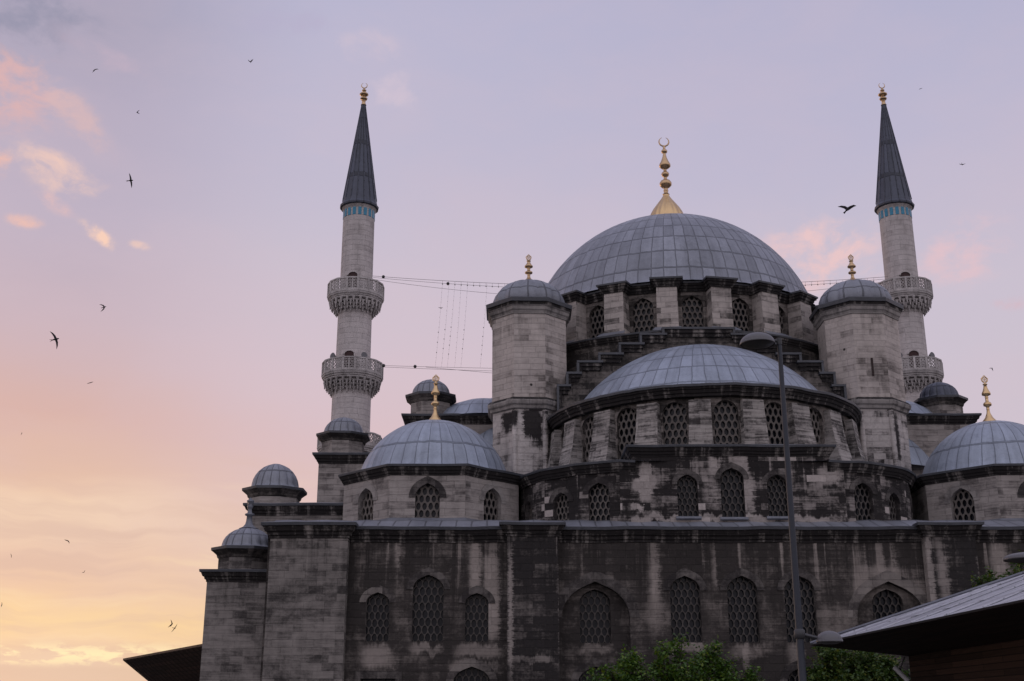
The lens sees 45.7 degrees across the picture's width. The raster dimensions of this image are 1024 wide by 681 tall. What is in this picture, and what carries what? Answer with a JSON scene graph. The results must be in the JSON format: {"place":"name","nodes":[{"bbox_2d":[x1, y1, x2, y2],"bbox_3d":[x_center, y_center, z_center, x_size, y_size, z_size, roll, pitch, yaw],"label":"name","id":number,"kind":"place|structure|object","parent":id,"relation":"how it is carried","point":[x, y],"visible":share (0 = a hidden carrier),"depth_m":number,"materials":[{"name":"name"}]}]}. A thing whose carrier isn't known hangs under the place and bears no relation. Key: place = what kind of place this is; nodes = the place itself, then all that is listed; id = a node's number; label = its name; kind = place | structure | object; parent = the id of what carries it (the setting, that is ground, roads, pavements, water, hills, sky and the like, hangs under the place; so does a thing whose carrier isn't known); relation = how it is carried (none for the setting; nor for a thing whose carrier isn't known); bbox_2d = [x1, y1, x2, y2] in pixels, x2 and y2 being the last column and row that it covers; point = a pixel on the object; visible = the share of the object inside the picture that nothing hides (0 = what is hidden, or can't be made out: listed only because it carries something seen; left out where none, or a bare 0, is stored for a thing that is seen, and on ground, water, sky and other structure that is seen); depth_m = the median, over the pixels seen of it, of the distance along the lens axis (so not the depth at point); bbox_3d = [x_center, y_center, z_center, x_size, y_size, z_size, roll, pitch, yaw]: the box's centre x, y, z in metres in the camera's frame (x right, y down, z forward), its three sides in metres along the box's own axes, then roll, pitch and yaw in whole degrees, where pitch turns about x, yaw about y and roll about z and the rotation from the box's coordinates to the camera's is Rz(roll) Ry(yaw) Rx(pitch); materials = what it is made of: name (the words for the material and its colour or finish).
{"place":"outdoors","nodes":[
{"label":"outdoors","id":0,"kind":"place"},
{"bbox_2d":[49,332,58,348],"bbox_3d":[-10.116,-0.006,26.808,0.219,0.415,0.048,0,-18,0],"label":"bird","id":1,"kind":"object","parent":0,"point":[56,339],"visible":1,"depth_m":26.80},
{"bbox_2d":[0,0,1023,680],"label":"sky","id":2,"kind":"structure","parent":0,"point":[502,132],"materials":[{"name":"purple"}]},
{"bbox_2d":[199,138,1023,680],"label":"mosque","id":3,"kind":"structure","parent":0,"point":[597,478],"depth_m":62.18,"materials":[{"name":"stone"}]},
{"bbox_2d":[354,481,377,519],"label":"window","id":4,"kind":"structure","parent":3,"relation":"in","point":[365,496],"depth_m":64.88,"materials":[{"name":"stone"}]},
{"bbox_2d":[359,585,395,640],"bbox_3d":[-6.512,13.257,58.918,1.776,2.729,0.445,0,-18,0],"label":"window","id":5,"kind":"structure","parent":3,"relation":"in","point":[377,598],"depth_m":59.00,"materials":[{"name":"stone"}]},
{"bbox_2d":[354,671,401,680],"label":"window","id":6,"kind":"structure","parent":3,"relation":"in","point":[359,675],"depth_m":57.82,"materials":[{"name":"stone"}]},
{"bbox_2d":[409,476,445,517],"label":"window","id":7,"kind":"structure","parent":3,"relation":"in","point":[427,491],"depth_m":63.39,"materials":[{"name":"stone"}]},
{"bbox_2d":[406,567,449,640],"bbox_3d":[-4.074,12.856,59.044,2.147,3.576,0.445,0,-18,0],"label":"window","id":8,"kind":"structure","parent":3,"relation":"in","point":[428,585],"depth_m":59.16,"materials":[{"name":"stone"}]},
{"bbox_2d":[446,658,496,680],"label":"window","id":9,"kind":"structure","parent":3,"relation":"in","point":[471,669],"depth_m":58.02,"materials":[{"name":"stone"}]},
{"bbox_2d":[459,586,494,641],"bbox_3d":[-1.706,13.281,58.910,1.776,2.711,0.445,0,-18,0],"label":"window","id":10,"kind":"structure","parent":3,"relation":"in","point":[476,599],"depth_m":58.99,"materials":[{"name":"stone"}]},
{"bbox_2d":[479,481,505,519],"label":"window","id":11,"kind":"structure","parent":3,"relation":"in","point":[493,496],"depth_m":64.85,"materials":[{"name":"stone"}]},
{"bbox_2d":[522,495,533,519],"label":"window","id":12,"kind":"structure","parent":3,"relation":"in","point":[528,504],"depth_m":65.77,"materials":[{"name":"stone"}]},
{"bbox_2d":[549,486,572,519],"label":"window","id":13,"kind":"structure","parent":3,"relation":"in","point":[560,498],"depth_m":63.33,"materials":[{"name":"stone"}]},
{"bbox_2d":[560,425,563,444],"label":"window","id":14,"kind":"structure","parent":3,"relation":"in","point":[562,431],"depth_m":69.78,"materials":[{"name":"stone"}]},
{"bbox_2d":[580,413,593,461],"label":"window","id":15,"kind":"structure","parent":3,"relation":"in","point":[586,426],"depth_m":67.25,"materials":[{"name":"stone"}]},
{"bbox_2d":[571,658,618,680],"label":"window","id":16,"kind":"structure","parent":3,"relation":"in","point":[578,675],"depth_m":58.39,"materials":[{"name":"stone"}]},
{"bbox_2d":[586,302,603,337],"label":"window","id":17,"kind":"structure","parent":3,"relation":"in","point":[595,314],"depth_m":77.39,"materials":[{"name":"stone"}]},
{"bbox_2d":[580,589,610,642],"bbox_3d":[4.050,13.466,59.315,2.100,2.677,0.402,0,-18,0],"label":"window","id":18,"kind":"structure","parent":3,"relation":"in","point":[595,615],"depth_m":59.42,"materials":[{"name":"stone"}]},
{"bbox_2d":[583,476,614,520],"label":"window","id":19,"kind":"structure","parent":3,"relation":"in","point":[598,489],"depth_m":62.26,"materials":[{"name":"stone"}]},
{"bbox_2d":[614,404,636,458],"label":"window","id":20,"kind":"structure","parent":3,"relation":"in","point":[625,416],"depth_m":65.28,"materials":[{"name":"stone"}]},
{"bbox_2d":[630,295,655,331],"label":"window","id":21,"kind":"structure","parent":3,"relation":"in","point":[642,306],"depth_m":75.95,"materials":[{"name":"stone"}]},
{"bbox_2d":[660,399,688,443],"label":"window","id":22,"kind":"structure","parent":3,"relation":"in","point":[674,412],"depth_m":64.06,"materials":[{"name":"stone"}]},
{"bbox_2d":[663,568,706,641],"bbox_3d":[8.420,12.892,59.033,2.150,3.600,0.445,0,-18,0],"label":"window","id":23,"kind":"structure","parent":3,"relation":"in","point":[684,585],"depth_m":59.16,"materials":[{"name":"stone"}]},
{"bbox_2d":[672,469,702,519],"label":"window","id":24,"kind":"structure","parent":3,"relation":"in","point":[687,488],"depth_m":61.87,"materials":[{"name":"stone"}]},
{"bbox_2d":[670,658,713,680],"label":"window","id":25,"kind":"structure","parent":3,"relation":"in","point":[685,658],"depth_m":58.05,"materials":[{"name":"stone"}]},
{"bbox_2d":[679,292,705,326],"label":"window","id":26,"kind":"structure","parent":3,"relation":"in","point":[692,304],"depth_m":75.50,"materials":[{"name":"stone"}]},
{"bbox_2d":[711,397,740,443],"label":"window","id":27,"kind":"structure","parent":3,"relation":"in","point":[725,410],"depth_m":63.64,"materials":[{"name":"stone"}]},
{"bbox_2d":[715,462,748,520],"bbox_3d":[11.200,7.680,61.742,1.783,3.000,0.612,0,-18,0],"label":"window","id":28,"kind":"structure","parent":3,"relation":"in","point":[731,475],"depth_m":61.91,"materials":[{"name":"stone"}]},
{"bbox_2d":[720,568,763,641],"bbox_3d":[11.200,12.892,59.033,2.150,3.600,0.445,0,-18,0],"label":"window","id":29,"kind":"structure","parent":3,"relation":"in","point":[741,585],"depth_m":59.15,"materials":[{"name":"stone"}]},
{"bbox_2d":[732,295,751,330],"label":"window","id":30,"kind":"structure","parent":3,"relation":"in","point":[741,306],"depth_m":76.02,"materials":[{"name":"stone"}]},
{"bbox_2d":[764,399,787,443],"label":"window","id":31,"kind":"structure","parent":3,"relation":"in","point":[772,407],"depth_m":64.08,"materials":[{"name":"stone"}]},
{"bbox_2d":[762,469,792,519],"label":"window","id":32,"kind":"structure","parent":3,"relation":"in","point":[776,487],"depth_m":61.88,"materials":[{"name":"stone"}]},
{"bbox_2d":[778,302,787,335],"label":"window","id":33,"kind":"structure","parent":3,"relation":"in","point":[782,312],"depth_m":77.52,"materials":[{"name":"stone"}]},
{"bbox_2d":[777,568,820,641],"bbox_3d":[13.980,12.892,59.033,2.150,3.600,0.445,0,-18,0],"label":"window","id":34,"kind":"structure","parent":3,"relation":"in","point":[808,582],"depth_m":59.16,"materials":[{"name":"stone"}]},
{"bbox_2d":[780,658,829,680],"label":"window","id":35,"kind":"structure","parent":3,"relation":"in","point":[790,673],"depth_m":57.99,"materials":[{"name":"stone"}]},
{"bbox_2d":[809,404,824,443],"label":"window","id":36,"kind":"structure","parent":3,"relation":"in","point":[817,417],"depth_m":65.42,"materials":[{"name":"stone"}]},
{"bbox_2d":[841,414,846,436],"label":"window","id":37,"kind":"structure","parent":3,"relation":"in","point":[843,421],"depth_m":67.43,"materials":[{"name":"stone"}]},
{"bbox_2d":[849,476,877,519],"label":"window","id":38,"kind":"structure","parent":3,"relation":"in","point":[862,488],"depth_m":62.27,"materials":[{"name":"stone"}]},
{"bbox_2d":[872,589,903,619],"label":"window","id":39,"kind":"structure","parent":3,"relation":"in","point":[886,602],"depth_m":59.63,"materials":[{"name":"stone"}]},
{"bbox_2d":[885,486,902,519],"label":"window","id":40,"kind":"structure","parent":3,"relation":"in","point":[893,496],"depth_m":63.35,"materials":[{"name":"stone"}]},
{"bbox_2d":[891,658,910,680],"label":"window","id":41,"kind":"structure","parent":3,"relation":"in","point":[905,666],"depth_m":58.37,"materials":[{"name":"stone"}]},
{"bbox_2d":[910,494,912,519],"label":"window","id":42,"kind":"structure","parent":3,"relation":"in","point":[911,505],"depth_m":65.63,"materials":[{"name":"stone"}]},
{"bbox_2d":[944,481,979,520],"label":"window","id":43,"kind":"structure","parent":3,"relation":"in","point":[961,496],"depth_m":64.80,"materials":[{"name":"stone"}]},
{"bbox_2d":[1017,482,1023,496],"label":"window","id":44,"kind":"structure","parent":3,"relation":"in","point":[1020,493],"depth_m":63.26,"materials":[{"name":"stone"}]},
{"bbox_2d":[373,277,880,286],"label":"cable","id":45,"kind":"object","parent":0,"point":[447,283],"visible":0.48,"depth_m":110.78,"materials":[{"name":"metal"}]},
{"bbox_2d":[838,205,855,213],"bbox_3d":[17.419,-6.809,63.039,0.943,0.468,0.225,-7,-19,21],"label":"bird","id":46,"kind":"object","parent":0,"point":[847,208],"visible":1,"depth_m":63.04},
{"bbox_2d":[810,571,1023,680],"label":"pavilion","id":47,"kind":"structure","parent":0,"point":[975,633],"depth_m":38.79,"materials":[{"name":"grey metal"}]},
{"bbox_2d":[892,657,910,680],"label":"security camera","id":48,"kind":"object","parent":47,"relation":"attached to","point":[899,672],"visible":1,"depth_m":42.44,"materials":[{"name":"grey metal"}]},
{"label":"ground","id":49,"kind":"structure","parent":0,"visible":0},
{"bbox_2d":[123,644,201,680],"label":"timber building","id":50,"kind":"structure","parent":49,"relation":"on","point":[181,664],"depth_m":75.19,"materials":[{"name":"brown wood"}]},
{"bbox_2d":[317,83,384,451],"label":"minaret","id":51,"kind":"object","parent":49,"relation":"on","point":[352,380],"visible":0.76,"depth_m":109.46,"materials":[{"name":"stone"}]},
{"bbox_2d":[343,349,355,367],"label":"door","id":52,"kind":"structure","parent":51,"relation":"in","point":[349,353],"depth_m":108.05,"materials":[{"name":"grey stone"}]},
{"bbox_2d":[347,270,358,287],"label":"door","id":53,"kind":"structure","parent":51,"relation":"in","point":[353,273],"depth_m":110.42,"materials":[{"name":"grey stone"}]},
{"bbox_2d":[382,364,462,367],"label":"cable","id":54,"kind":"object","parent":51,"relation":"attached to","point":[384,365],"visible":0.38,"depth_m":108.07,"materials":[{"name":"metal"}]},
{"bbox_2d":[378,275,878,283],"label":"cable","id":55,"kind":"object","parent":51,"relation":"attached to","point":[382,276],"visible":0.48,"depth_m":110.55,"materials":[{"name":"metal"}]},
{"bbox_2d":[583,632,764,680],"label":"tree","id":56,"kind":"object","parent":49,"relation":"on","point":[702,663],"visible":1,"depth_m":44.22,"materials":[{"name":"green plant"}]},
{"bbox_2d":[740,332,842,680],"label":"street lamp","id":57,"kind":"object","parent":49,"relation":"on","point":[756,340],"visible":1,"depth_m":25.98,"materials":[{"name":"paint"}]},
{"bbox_2d":[806,646,910,680],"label":"tree","id":58,"kind":"object","parent":49,"relation":"on","point":[860,669],"visible":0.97,"depth_m":50.38,"materials":[{"name":"green plant"}]},
{"bbox_2d":[874,83,943,401],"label":"minaret","id":59,"kind":"object","parent":49,"relation":"on","point":[901,283],"visible":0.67,"depth_m":111.04,"materials":[{"name":"stone"}]},
{"bbox_2d":[391,367,481,370],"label":"cable","id":60,"kind":"object","parent":59,"relation":"attached to","point":[442,369],"visible":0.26,"depth_m":108.33,"materials":[{"name":"metal"}]},
{"bbox_2d":[380,280,878,293],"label":"cable","id":61,"kind":"object","parent":59,"relation":"attached to","point":[493,293],"visible":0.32,"depth_m":110.83,"materials":[{"name":"metal"}]},
{"bbox_2d":[899,270,912,287],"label":"door","id":62,"kind":"structure","parent":59,"relation":"in","point":[905,272],"depth_m":110.42,"materials":[{"name":"grey stone"}]},
{"bbox_2d":[907,349,921,367],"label":"door","id":63,"kind":"structure","parent":59,"relation":"in","point":[911,353],"depth_m":108.05,"materials":[{"name":"grey stone"}]},
{"bbox_2d":[965,550,1023,589],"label":"tree","id":64,"kind":"object","parent":49,"relation":"on","point":[989,578],"visible":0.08,"depth_m":52.33,"materials":[{"name":"green plant"}]},
{"bbox_2d":[1003,552,1023,562],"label":"street lamp","id":65,"kind":"object","parent":49,"relation":"on","point":[1015,558],"visible":1,"depth_m":21.68,"materials":[{"name":"metal"}]}
]}

